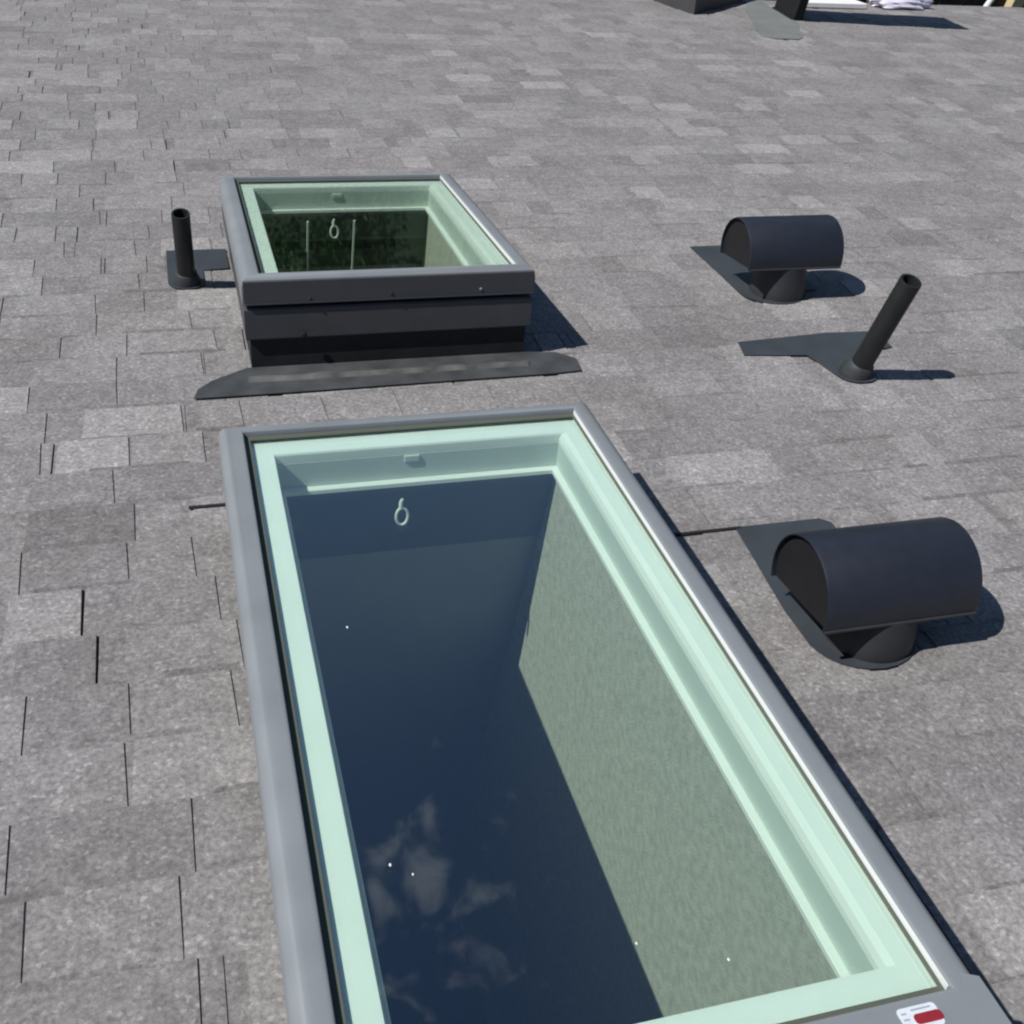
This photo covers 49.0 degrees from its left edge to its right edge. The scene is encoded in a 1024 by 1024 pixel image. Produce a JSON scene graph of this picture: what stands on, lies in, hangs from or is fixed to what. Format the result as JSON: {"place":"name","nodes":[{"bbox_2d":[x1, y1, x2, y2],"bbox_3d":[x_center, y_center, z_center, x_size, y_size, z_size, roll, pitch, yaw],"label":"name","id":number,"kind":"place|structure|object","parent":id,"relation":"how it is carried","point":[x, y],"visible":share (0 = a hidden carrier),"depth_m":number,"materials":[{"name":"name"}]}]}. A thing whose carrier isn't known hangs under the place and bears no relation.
{"place":"outdoors","nodes":[
{"label":"outdoors","id":0,"kind":"place"},
{"bbox_2d":[807,0,866,8],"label":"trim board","id":1,"kind":"object","parent":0,"point":[854,4],"depth_m":8.53,"materials":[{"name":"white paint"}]},
{"bbox_2d":[772,0,1023,7],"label":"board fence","id":2,"kind":"object","parent":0,"point":[1008,3],"depth_m":13.15,"materials":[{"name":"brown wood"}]},
{"bbox_2d":[867,0,933,9],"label":"plastic bundle","id":3,"kind":"object","parent":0,"point":[906,4],"visible":1,"depth_m":8.69,"materials":[{"name":"white plastic"}]},
{"bbox_2d":[983,0,993,5],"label":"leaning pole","id":4,"kind":"object","parent":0,"point":[988,2],"depth_m":12.91,"materials":[{"name":"white"}]},
{"label":"ground","id":5,"kind":"structure","parent":0,"visible":0},
{"bbox_2d":[0,0,1023,1023],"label":"shingle roof house","id":6,"kind":"structure","parent":5,"relation":"on","point":[603,162],"depth_m":3.12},
{"bbox_2d":[166,208,228,289],"bbox_3d":[-0.955,-0.829,3.391,0.185,0.333,0.302,-5,52,-15],"label":"vent pipe","id":7,"kind":"object","parent":6,"relation":"on","point":[187,265],"visible":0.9,"depth_m":3.34,"materials":[{"name":"metal"}]},
{"bbox_2d":[194,173,581,398],"bbox_3d":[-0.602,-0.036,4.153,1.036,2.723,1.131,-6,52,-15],"label":"skylight","id":8,"kind":"object","parent":6,"relation":"attached to","point":[451,300],"visible":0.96,"depth_m":3.04,"materials":[{"name":"metal"}]},
{"bbox_2d":[189,403,1011,1023],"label":"skylight","id":9,"kind":"object","parent":6,"relation":"attached to","point":[509,677],"visible":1,"depth_m":2.23,"materials":[{"name":"metal"}]},
{"bbox_2d":[653,0,742,14],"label":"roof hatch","id":10,"kind":"object","parent":6,"relation":"on","point":[693,7],"visible":1,"depth_m":8.01,"materials":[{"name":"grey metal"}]},
{"bbox_2d":[690,215,843,303],"bbox_3d":[0.831,-0.902,3.718,0.326,0.237,0.513,-5,35,-15],"label":"hooded roof vent","id":11,"kind":"object","parent":6,"relation":"on","point":[769,259],"visible":1,"depth_m":3.55,"materials":[{"name":"metal"}]},
{"bbox_2d":[746,0,802,38],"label":"metal sheet","id":12,"kind":"object","parent":6,"relation":"on","point":[768,21],"visible":1,"depth_m":7.82,"materials":[{"name":"grey metal"}]},
{"bbox_2d":[772,0,808,20],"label":"upright panel","id":13,"kind":"object","parent":6,"relation":"on","point":[793,9],"visible":1,"depth_m":7.98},
{"bbox_2d":[738,274,921,382],"bbox_3d":[0.949,-0.544,3.135,0.497,0.416,0.302,-10,54,-18],"label":"vent pipe","id":14,"kind":"object","parent":6,"relation":"on","point":[851,356],"visible":0.92,"depth_m":3.16,"materials":[{"name":"metal"}]},
{"bbox_2d":[736,517,982,668],"bbox_3d":[0.667,0.069,2.256,0.326,0.217,0.488,-5,35,-15],"label":"hooded roof vent","id":15,"kind":"object","parent":6,"relation":"on","point":[870,596],"visible":1,"depth_m":2.10,"materials":[{"name":"metal"}]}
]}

